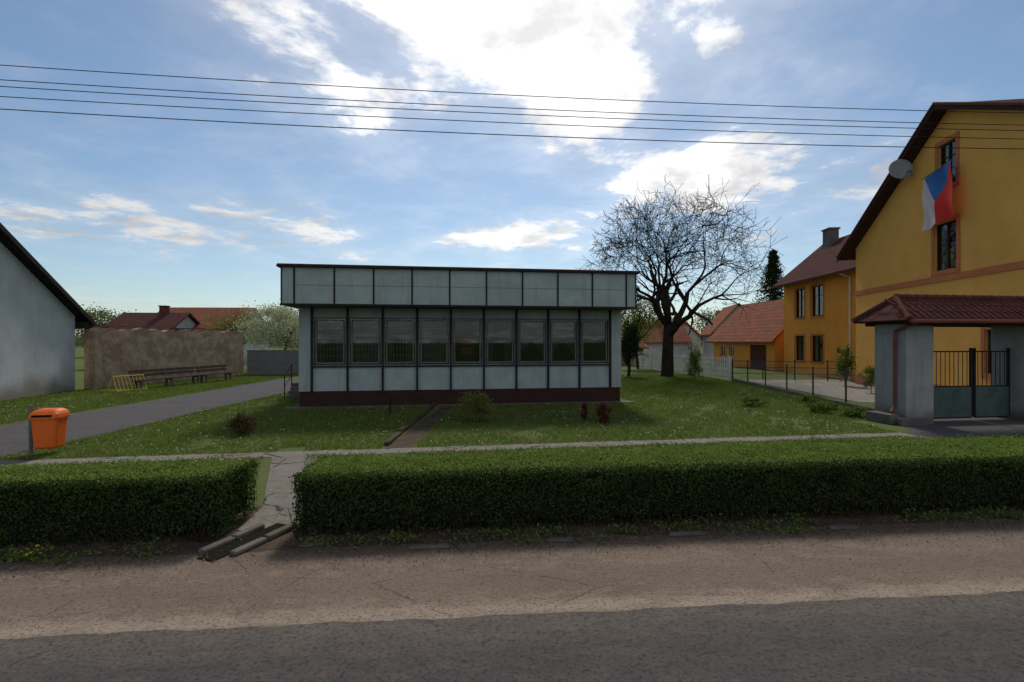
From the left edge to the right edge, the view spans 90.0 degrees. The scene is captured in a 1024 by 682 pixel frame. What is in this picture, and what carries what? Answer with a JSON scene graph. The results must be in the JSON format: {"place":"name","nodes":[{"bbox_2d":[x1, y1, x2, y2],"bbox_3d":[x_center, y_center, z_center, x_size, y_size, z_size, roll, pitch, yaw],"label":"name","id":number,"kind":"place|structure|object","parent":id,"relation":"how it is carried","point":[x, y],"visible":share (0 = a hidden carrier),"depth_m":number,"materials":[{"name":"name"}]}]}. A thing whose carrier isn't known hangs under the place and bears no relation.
{"place":"outdoors","nodes":[
{"label":"outdoors","id":0,"kind":"place"},
{"bbox_2d":[0,379,298,456],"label":"driveway","id":1,"kind":"structure","parent":0,"point":[14,437],"depth_m":17.87,"materials":[{"name":"asphalt"}]},
{"bbox_2d":[238,455,317,530],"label":"entrance path","id":2,"kind":"structure","parent":0,"point":[277,503],"depth_m":8.36,"materials":[{"name":"concrete"}]},
{"bbox_2d":[317,321,445,362],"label":"window grilles","id":3,"kind":"object","parent":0,"point":[403,335],"depth_m":19.83,"materials":[{"name":"metal"}]},
{"bbox_2d":[330,319,583,364],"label":"interior walls","id":4,"kind":"structure","parent":0,"point":[531,351],"depth_m":24.71,"materials":[{"name":"paint"}]},
{"bbox_2d":[460,335,474,354],"bbox_3d":[-1.772,0.150,20.284,0.600,0.800,0.008,0,0,-9],"label":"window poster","id":5,"kind":"object","parent":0,"point":[467,339],"depth_m":20.28,"materials":[{"name":"paper"}]},
{"bbox_2d":[0,591,1023,681],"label":"road","id":6,"kind":"structure","parent":0,"point":[962,638],"depth_m":4.15,"materials":[{"name":"asphalt"}]},
{"bbox_2d":[0,346,1023,505],"bbox_3d":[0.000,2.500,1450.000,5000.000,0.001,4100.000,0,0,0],"label":"ground","id":7,"kind":"structure","parent":0,"point":[264,469],"depth_m":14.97,"materials":[{"name":"green plant"}]},
{"bbox_2d":[0,242,74,400],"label":"walls","id":8,"kind":"structure","parent":7,"relation":"on","point":[37,336],"depth_m":22.84,"materials":[{"name":"paint"}]},
{"bbox_2d":[0,241,80,321],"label":"roof","id":9,"kind":"structure","parent":8,"relation":"on","point":[77,319],"depth_m":24.03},
{"bbox_2d":[0,223,95,328],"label":"verge","id":10,"kind":"structure","parent":8,"relation":"on","point":[20,252],"depth_m":23.32,"materials":[{"name":"metal"}]},
{"bbox_2d":[28,405,69,454],"bbox_3d":[-10.302,1.960,11.335,0.689,1.080,0.512,0,0,-10],"label":"litter bin","id":11,"kind":"object","parent":7,"relation":"on","point":[47,428],"visible":0.99,"depth_m":11.18,"materials":[{"name":"orange plastic"}]},
{"bbox_2d":[90,331,101,388],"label":"buttress","id":12,"kind":"structure","parent":7,"relation":"on","point":[95,359],"depth_m":26.40,"materials":[{"name":"concrete"}]},
{"bbox_2d":[75,302,136,347],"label":"distant tree","id":13,"kind":"object","parent":7,"relation":"on","point":[102,315],"visible":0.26,"depth_m":78.86,"materials":[{"name":"green plant"}]},
{"bbox_2d":[107,374,147,391],"bbox_3d":[-19.348,2.107,25.816,0.697,0.765,1.550,0,0,20],"label":"bicycle rack","id":14,"kind":"object","parent":7,"relation":"on","point":[126,382],"visible":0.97,"depth_m":25.57,"materials":[{"name":"metal"}]},
{"bbox_2d":[84,327,243,388],"bbox_3d":[-20.821,0.864,31.841,0.400,3.271,11.032,0,0,12],"label":"masonry","id":15,"kind":"object","parent":7,"relation":"on","point":[124,351],"visible":0.94,"depth_m":30.59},
{"bbox_2d":[91,326,242,329],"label":"coping tiles","id":16,"kind":"object","parent":15,"relation":"on","point":[171,328],"visible":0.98,"depth_m":31.73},
{"bbox_2d":[127,367,201,388],"bbox_3d":[-18.917,2.005,28.124,0.613,0.990,4.400,0,0,8],"label":"park bench","id":17,"kind":"object","parent":7,"relation":"on","point":[164,373],"visible":0.91,"depth_m":28.05,"materials":[{"name":"brown wood"}]},
{"bbox_2d":[172,317,195,330],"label":"walls","id":18,"kind":"structure","parent":7,"relation":"on","point":[187,322],"depth_m":49.85,"materials":[{"name":"paint"}]},
{"bbox_2d":[101,313,200,330],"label":"roof","id":19,"kind":"structure","parent":18,"relation":"on","point":[161,323],"depth_m":48.13,"materials":[{"name":"tile"}]},
{"bbox_2d":[158,305,170,315],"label":"chimney","id":20,"kind":"object","parent":19,"relation":"on","point":[163,310],"visible":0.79,"depth_m":48.99,"materials":[{"name":"brick"}]},
{"bbox_2d":[157,307,267,364],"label":"red roof house","id":21,"kind":"structure","parent":7,"relation":"on","point":[197,313],"depth_m":53.36,"materials":[{"name":"tile"}]},
{"bbox_2d":[195,364,233,382],"bbox_3d":[-18.342,2.005,31.633,0.613,0.990,2.600,0,0,8],"label":"park bench","id":22,"kind":"object","parent":7,"relation":"on","point":[200,370],"visible":0.9,"depth_m":31.46,"materials":[{"name":"brown wood"}]},
{"bbox_2d":[192,309,274,348],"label":"blossoming tree","id":23,"kind":"object","parent":7,"relation":"on","point":[229,324],"visible":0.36,"depth_m":45.36,"materials":[{"name":"green plant"}]},
{"bbox_2d":[223,408,262,435],"bbox_3d":[-7.137,2.148,13.641,1.058,0.704,0.858,0,0,0],"label":"brown shrub","id":24,"kind":"object","parent":7,"relation":"on","point":[241,423],"visible":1,"depth_m":13.51,"materials":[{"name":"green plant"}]},
{"bbox_2d":[226,300,298,349],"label":"blossoming tree","id":25,"kind":"object","parent":7,"relation":"on","point":[284,329],"visible":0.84,"depth_m":40.93,"materials":[{"name":"white plant"}]},
{"bbox_2d":[247,350,298,374],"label":"blocks","id":26,"kind":"structure","parent":7,"relation":"on","point":[268,362],"depth_m":37.71,"materials":[{"name":"concrete"}]},
{"bbox_2d":[284,360,299,398],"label":"entrance steps","id":27,"kind":"structure","parent":7,"relation":"on","point":[294,392],"depth_m":22.52,"materials":[{"name":"concrete"}]},
{"bbox_2d":[75,328,702,347],"bbox_3d":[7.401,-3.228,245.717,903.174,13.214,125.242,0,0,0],"label":"distant tree line","id":28,"kind":"object","parent":7,"relation":"on","point":[78,342],"depth_m":199.30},
{"bbox_2d":[389,397,391,415],"bbox_3d":[-4.082,2.201,17.201,0.097,0.601,0.092,0,0,23],"label":"wooden stake","id":29,"kind":"object","parent":7,"relation":"on","point":[390,398],"visible":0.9,"depth_m":17.17,"materials":[{"name":"wood"}]},
{"bbox_2d":[384,402,436,445],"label":"garden kerb","id":30,"kind":"structure","parent":7,"relation":"on","point":[394,437],"depth_m":14.50,"materials":[{"name":"concrete"}]},
{"bbox_2d":[386,406,451,447],"bbox_3d":[-2.477,2.495,16.446,0.596,0.001,9.122,0,0,2],"label":"garden dirt strip","id":31,"kind":"object","parent":7,"relation":"on","point":[412,436],"visible":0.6,"depth_m":14.12,"materials":[{"name":"soil"}]},
{"bbox_2d":[4,389,900,469],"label":"daisies","id":32,"kind":"object","parent":7,"relation":"on","point":[453,421],"visible":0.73,"depth_m":15.25,"materials":[{"name":"plant"}]},
{"bbox_2d":[0,432,913,465],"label":"footpath","id":33,"kind":"structure","parent":7,"relation":"on","point":[379,451],"depth_m":11.77,"materials":[{"name":"concrete"}]},
{"bbox_2d":[284,401,634,408],"bbox_3d":[-1.720,2.485,19.941,13.440,0.030,0.480,0,0,-9],"label":"building apron","id":34,"kind":"object","parent":7,"relation":"on","point":[426,405],"visible":0.57,"depth_m":19.92,"materials":[{"name":"concrete"}]},
{"bbox_2d":[300,387,619,406],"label":"brick plinth","id":35,"kind":"structure","parent":7,"relation":"on","point":[381,397],"depth_m":20.08,"materials":[{"name":"brick"}]},
{"bbox_2d":[299,307,620,391],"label":"walls","id":36,"kind":"structure","parent":35,"relation":"on","point":[594,351],"depth_m":21.05,"materials":[{"name":"paint"}]},
{"bbox_2d":[284,305,628,310],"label":"soffit","id":37,"kind":"structure","parent":36,"relation":"on","point":[297,307],"depth_m":19.63,"materials":[{"name":"metal"}]},
{"bbox_2d":[282,267,634,306],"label":"fascia panels","id":38,"kind":"object","parent":37,"relation":"on","point":[316,287],"visible":0.64,"depth_m":18.88,"materials":[{"name":"metal"}]},
{"bbox_2d":[298,271,608,302],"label":"panel joints","id":39,"kind":"object","parent":38,"relation":"attached to","point":[466,287],"visible":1,"depth_m":18.95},
{"bbox_2d":[276,263,639,274],"bbox_3d":[-2.527,-2.660,24.724,13.320,0.110,11.920,0,0,-9],"label":"roof edge","id":40,"kind":"object","parent":38,"relation":"on","point":[279,265],"visible":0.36,"depth_m":18.77,"materials":[{"name":"metal"}]},
{"bbox_2d":[280,267,636,308],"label":"battens","id":41,"kind":"object","parent":38,"relation":"attached to","point":[407,305],"visible":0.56,"depth_m":18.82,"materials":[{"name":"metal"}]},
{"bbox_2d":[316,319,605,364],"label":"curtains","id":42,"kind":"object","parent":36,"relation":"attached to","point":[532,332],"visible":0.9,"depth_m":20.23,"materials":[{"name":"fabric"}]},
{"bbox_2d":[313,317,608,365],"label":"window frames","id":43,"kind":"structure","parent":36,"relation":"in","point":[463,320],"depth_m":20.08,"materials":[{"name":"metal"}]},
{"bbox_2d":[311,307,610,391],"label":"mullions","id":44,"kind":"object","parent":36,"relation":"attached to","point":[347,352],"visible":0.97,"depth_m":20.00,"materials":[{"name":"metal"}]},
{"bbox_2d":[313,308,608,318],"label":"panels","id":45,"kind":"object","parent":44,"relation":"attached to","point":[456,313],"visible":1,"depth_m":20.14,"materials":[{"name":"metal"}]},
{"bbox_2d":[313,365,608,390],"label":"panels","id":46,"kind":"object","parent":35,"relation":"on","point":[395,378],"visible":1,"depth_m":20.14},
{"bbox_2d":[313,364,609,367],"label":"sills","id":47,"kind":"structure","parent":46,"relation":"on","point":[465,365],"depth_m":20.06,"materials":[{"name":"metal"}]},
{"bbox_2d":[0,381,948,465],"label":"weed tufts","id":48,"kind":"object","parent":7,"relation":"on","point":[348,409],"visible":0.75,"depth_m":16.60,"materials":[{"name":"green plant"}]},
{"bbox_2d":[454,390,496,422],"bbox_3d":[-1.108,1.954,15.718,1.416,1.093,1.150,0,0,0],"label":"garden shrub","id":49,"kind":"object","parent":7,"relation":"on","point":[474,404],"visible":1,"depth_m":15.62,"materials":[{"name":"green plant"}]},
{"bbox_2d":[0,519,1023,638],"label":"gravel shoulder","id":50,"kind":"object","parent":7,"relation":"on","point":[428,581],"visible":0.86,"depth_m":5.36},
{"bbox_2d":[0,505,1023,588],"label":"leaf litter","id":51,"kind":"object","parent":50,"relation":"on","point":[637,533],"visible":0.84,"depth_m":6.31,"materials":[{"name":"brown plant"}]},
{"bbox_2d":[3,530,1023,643],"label":"road grit","id":52,"kind":"object","parent":50,"relation":"on","point":[511,589],"visible":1,"depth_m":5.29,"materials":[{"name":"gravel"}]},
{"bbox_2d":[298,524,858,549],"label":"fallen kerb stones","id":53,"kind":"object","parent":50,"relation":"on","point":[550,539],"visible":0.94,"depth_m":6.36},
{"bbox_2d":[0,501,1023,561],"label":"soil bed","id":54,"kind":"object","parent":7,"relation":"on","point":[273,544],"visible":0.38,"depth_m":6.71,"materials":[{"name":"soil"}]},
{"bbox_2d":[0,454,260,548],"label":"hedge","id":55,"kind":"object","parent":54,"relation":"on","point":[91,499],"visible":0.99,"depth_m":6.34,"materials":[{"name":"green plant"}]},
{"bbox_2d":[197,523,295,560],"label":"stones","id":56,"kind":"object","parent":54,"relation":"on","point":[260,533],"visible":0.92,"depth_m":6.30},
{"bbox_2d":[0,506,1023,566],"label":"weeds","id":57,"kind":"object","parent":54,"relation":"on","point":[392,536],"visible":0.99,"depth_m":6.54,"materials":[{"name":"green plant"}]},
{"bbox_2d":[288,433,1023,538],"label":"hedge","id":58,"kind":"object","parent":54,"relation":"on","point":[520,485],"visible":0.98,"depth_m":7.10,"materials":[{"name":"green plant"}]},
{"bbox_2d":[580,398,588,420],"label":"red shrub","id":59,"kind":"object","parent":7,"relation":"on","point":[584,416],"visible":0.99,"depth_m":15.87,"materials":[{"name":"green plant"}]},
{"bbox_2d":[595,401,613,423],"bbox_3d":[2.792,2.164,15.625,0.550,0.680,0.460,0,0,31],"label":"red shrub","id":60,"kind":"object","parent":7,"relation":"on","point":[602,410],"visible":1,"depth_m":15.55,"materials":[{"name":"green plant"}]},
{"bbox_2d":[621,319,648,376],"bbox_3d":[8.382,0.489,36.075,2.403,4.047,2.471,0,0,0],"label":"dark shrub","id":61,"kind":"object","parent":7,"relation":"on","point":[630,343],"visible":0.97,"depth_m":35.64,"materials":[{"name":"green plant"}]},
{"bbox_2d":[621,283,663,368],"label":"leafy tree","id":62,"kind":"object","parent":7,"relation":"on","point":[638,317],"visible":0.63,"depth_m":45.31,"materials":[{"name":"green plant"}]},
{"bbox_2d":[579,175,786,376],"bbox_3d":[11.557,-4.619,35.879,13.671,14.325,13.512,0,0,0],"label":"bare walnut tree","id":63,"kind":"object","parent":7,"relation":"on","point":[671,327],"visible":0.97,"depth_m":34.99,"materials":[{"name":"brown plant"}]},
{"bbox_2d":[638,351,731,380],"bbox_3d":[12.715,1.725,40.091,0.210,1.550,15.970,0,0,-7],"label":"white picket fence","id":64,"kind":"object","parent":7,"relation":"on","point":[713,366],"visible":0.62,"depth_m":35.81,"materials":[{"name":"paint"}]},
{"bbox_2d":[684,343,702,378],"bbox_3d":[10.831,1.184,30.549,1.123,2.632,1.080,0,0,39],"label":"young tree","id":65,"kind":"object","parent":7,"relation":"on","point":[693,359],"visible":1,"depth_m":30.43,"materials":[{"name":"green plant"}]},
{"bbox_2d":[687,302,741,341],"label":"leafy tree","id":66,"kind":"object","parent":7,"relation":"on","point":[708,316],"visible":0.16,"depth_m":93.92,"materials":[{"name":"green plant"}]},
{"bbox_2d":[705,299,783,370],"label":"outbuilding","id":67,"kind":"structure","parent":7,"relation":"on","point":[760,338],"depth_m":47.84,"materials":[{"name":"orange paint"}]},
{"bbox_2d":[721,346,733,356],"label":"window frames","id":68,"kind":"structure","parent":67,"relation":"in","point":[723,349],"depth_m":51.80,"materials":[{"name":"white paint"}]},
{"bbox_2d":[751,345,765,369],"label":"garage door","id":69,"kind":"structure","parent":67,"relation":"in","point":[758,352],"depth_m":45.80,"materials":[{"name":"paint"}]},
{"bbox_2d":[735,396,769,406],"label":"leafy plant","id":70,"kind":"object","parent":7,"relation":"on","point":[747,401],"visible":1,"depth_m":19.49,"materials":[{"name":"green plant"}]},
{"bbox_2d":[752,249,784,302],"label":"spruce tree","id":71,"kind":"object","parent":7,"relation":"on","point":[774,294],"visible":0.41,"depth_m":61.57,"materials":[{"name":"green plant"}]},
{"bbox_2d":[738,360,855,380],"bbox_3d":[17.950,1.850,32.500,7.453,1.300,0.077,0,0,16],"label":"garden fence","id":72,"kind":"object","parent":7,"relation":"on","point":[794,361],"visible":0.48,"depth_m":32.57,"materials":[{"name":"metal"}]},
{"bbox_2d":[731,359,874,410],"bbox_3d":[13.150,1.800,24.500,0.160,1.400,15.126,0,0,5],"label":"wire fence","id":73,"kind":"object","parent":7,"relation":"on","point":[837,401],"visible":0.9,"depth_m":22.86,"materials":[{"name":"grey metal"}]},
{"bbox_2d":[792,393,825,402],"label":"leafy plant","id":74,"kind":"object","parent":7,"relation":"on","point":[813,398],"visible":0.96,"depth_m":20.48,"materials":[{"name":"green plant"}]},
{"bbox_2d":[800,401,835,413],"bbox_3d":[10.684,2.300,17.764,1.188,0.429,0.842,0,0,0],"label":"leafy plant","id":75,"kind":"object","parent":7,"relation":"on","point":[823,406],"visible":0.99,"depth_m":17.75,"materials":[{"name":"green plant"}]},
{"bbox_2d":[815,399,839,407],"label":"leafy plant","id":76,"kind":"object","parent":7,"relation":"on","point":[827,401],"visible":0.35,"depth_m":18.68,"materials":[{"name":"green plant"}]},
{"bbox_2d":[836,405,872,417],"bbox_3d":[11.326,2.324,16.874,1.079,0.390,1.035,0,0,0],"label":"leafy plant","id":77,"kind":"object","parent":7,"relation":"on","point":[856,411],"visible":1,"depth_m":16.74,"materials":[{"name":"green plant"}]},
{"bbox_2d":[856,109,1023,385],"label":"walls","id":78,"kind":"structure","parent":7,"relation":"on","point":[894,246],"depth_m":21.60,"materials":[{"name":"paint"}]},
{"bbox_2d":[888,159,912,180],"bbox_3d":[18.932,-8.273,24.806,1.324,1.034,0.928,0,0,-42],"label":"satellite dish","id":79,"kind":"object","parent":78,"relation":"attached to","point":[900,169],"visible":0.96,"depth_m":24.70,"materials":[{"name":"grey metal"}]},
{"bbox_2d":[837,105,1023,261],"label":"verge boards","id":80,"kind":"object","parent":78,"relation":"on","point":[891,183],"visible":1,"depth_m":24.63,"materials":[{"name":"wood"}]},
{"bbox_2d":[849,99,1023,259],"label":"roof","id":81,"kind":"structure","parent":78,"relation":"on","point":[952,239],"depth_m":25.52,"materials":[{"name":"wood"}]},
{"bbox_2d":[836,102,1023,257],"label":"verge tiles","id":82,"kind":"object","parent":81,"relation":"on","point":[955,103],"visible":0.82,"depth_m":22.80,"materials":[{"name":"tile"}]},
{"bbox_2d":[921,159,956,230],"bbox_3d":[18.898,-6.364,22.551,0.590,2.628,2.104,0,0,8],"label":"national flag","id":83,"kind":"object","parent":78,"relation":"attached to","point":[937,196],"visible":1,"depth_m":22.47,"materials":[{"name":"fabric"}]},
{"bbox_2d":[854,260,1023,387],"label":"trim bands","id":84,"kind":"object","parent":78,"relation":"attached to","point":[989,270],"depth_m":22.74,"materials":[{"name":"paint"}]},
{"bbox_2d":[941,145,948,268],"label":"curtains","id":85,"kind":"object","parent":78,"relation":"attached to","point":[943,248],"visible":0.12,"depth_m":23.03,"materials":[{"name":"fabric"}]},
{"bbox_2d":[955,223,955,266],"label":"room backs","id":86,"kind":"object","parent":78,"relation":"attached to","point":[955,245],"visible":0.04,"depth_m":23.25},
{"bbox_2d":[931,131,990,378],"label":"window surrounds","id":87,"kind":"object","parent":78,"relation":"attached to","point":[957,267],"visible":0.45,"depth_m":21.91,"materials":[{"name":"paint"}]},
{"bbox_2d":[937,139,990,373],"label":"window frames","id":88,"kind":"structure","parent":78,"relation":"attached to","point":[948,247],"depth_m":22.57,"materials":[{"name":"wood"}]},
{"bbox_2d":[0,65,1023,148],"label":"overhead power lines","id":89,"kind":"object","parent":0,"point":[494,113],"visible":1,"depth_m":9.96,"materials":[{"name":"metal"}]},
{"bbox_2d":[0,0,1023,334],"label":"sky","id":90,"kind":"structure","parent":0,"point":[130,214],"materials":[{"name":"blue"}]},
{"bbox_2d":[554,327,572,336],"bbox_3d":[2.086,-0.350,20.857,0.800,0.400,0.010,0,0,-9],"label":"window sign","id":91,"kind":"object","parent":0,"point":[562,332],"visible":1,"depth_m":20.85,"materials":[{"name":"paper"}]},
{"bbox_2d":[621,339,648,365],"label":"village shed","id":92,"kind":"structure","parent":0,"point":[633,362],"depth_m":52.14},
{"bbox_2d":[643,343,687,358],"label":"walls","id":93,"kind":"structure","parent":0,"point":[680,348],"depth_m":72.38,"materials":[{"name":"paint"}]},
{"bbox_2d":[626,324,692,342],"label":"roof","id":94,"kind":"structure","parent":93,"relation":"on","point":[681,335],"depth_m":72.87,"materials":[{"name":"tile"}]},
{"bbox_2d":[684,324,700,356],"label":"walls","id":95,"kind":"structure","parent":0,"point":[695,337],"depth_m":78.72,"materials":[{"name":"paint"}]},
{"bbox_2d":[683,322,702,340],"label":"roof","id":96,"kind":"structure","parent":95,"relation":"on","point":[689,325],"depth_m":78.38,"materials":[{"name":"tile"}]},
{"bbox_2d":[699,303,740,357],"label":"white gable house","id":97,"kind":"structure","parent":0,"point":[719,320],"depth_m":69.12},
{"bbox_2d":[748,380,874,401],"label":"yard paving","id":98,"kind":"structure","parent":0,"point":[830,387],"depth_m":27.45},
{"bbox_2d":[832,344,861,384],"bbox_3d":[18.505,1.314,28.531,1.287,2.373,1.491,0,0,-23],"label":"yard shrub","id":99,"kind":"object","parent":98,"relation":"on","point":[843,365],"visible":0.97,"depth_m":28.45,"materials":[{"name":"green plant"}]},
{"bbox_2d":[858,362,874,392],"bbox_3d":[17.190,1.752,24.550,0.965,1.496,1.127,0,0,0],"label":"yard shrub","id":100,"kind":"object","parent":98,"relation":"on","point":[869,369],"visible":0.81,"depth_m":24.47,"materials":[{"name":"green plant"}]},
{"bbox_2d":[784,270,855,379],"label":"walls","id":101,"kind":"structure","parent":0,"point":[832,324],"depth_m":35.94,"materials":[{"name":"paint"}]},
{"bbox_2d":[799,287,817,360],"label":"window panes","id":102,"kind":"object","parent":101,"relation":"attached to","point":[816,313],"visible":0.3,"depth_m":37.60,"materials":[{"name":"glass"}]},
{"bbox_2d":[794,282,823,363],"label":"window surrounds","id":103,"kind":"object","parent":101,"relation":"attached to","point":[822,316],"visible":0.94,"depth_m":37.76,"materials":[{"name":"paint"}]},
{"bbox_2d":[797,285,822,360],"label":"window frames","id":104,"kind":"structure","parent":101,"relation":"attached to","point":[819,295],"depth_m":37.63,"materials":[{"name":"wood"}]},
{"bbox_2d":[772,234,855,288],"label":"roof","id":105,"kind":"structure","parent":101,"relation":"on","point":[820,261],"depth_m":38.42,"materials":[{"name":"tile"}]},
{"bbox_2d":[773,269,852,288],"bbox_3d":[21.227,-4.385,36.805,0.120,0.130,10.700,0,0,3],"label":"gutter","id":106,"kind":"object","parent":105,"relation":"attached to","point":[830,274],"visible":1,"depth_m":35.59,"materials":[{"name":"paint"}]},
{"bbox_2d":[821,227,840,248],"bbox_3d":[25.161,-7.880,40.426,0.860,1.960,1.160,0,0,3],"label":"chimney","id":107,"kind":"object","parent":105,"relation":"on","point":[830,236],"visible":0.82,"depth_m":39.94,"materials":[{"name":"concrete"}]},
{"bbox_2d":[840,273,850,379],"bbox_3d":[21.341,-0.948,32.841,0.718,6.897,0.100,0,0,3],"label":"downpipe","id":108,"kind":"object","parent":101,"relation":"attached to","point":[849,314],"visible":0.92,"depth_m":32.79,"materials":[{"name":"metal"}]},
{"bbox_2d":[904,417,1023,437],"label":"gate pavement","id":109,"kind":"structure","parent":0,"point":[976,427],"depth_m":14.60,"materials":[{"name":"concrete"}]},
{"bbox_2d":[851,294,1023,425],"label":"gate portal","id":110,"kind":"object","parent":109,"relation":"on","point":[904,325],"visible":0.99,"depth_m":15.48,"materials":[{"name":"paint"}]},
{"bbox_2d":[934,348,1009,418],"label":"driveway gate","id":111,"kind":"structure","parent":110,"relation":"attached to","point":[972,399],"depth_m":16.15,"materials":[{"name":"metal"}]}
]}

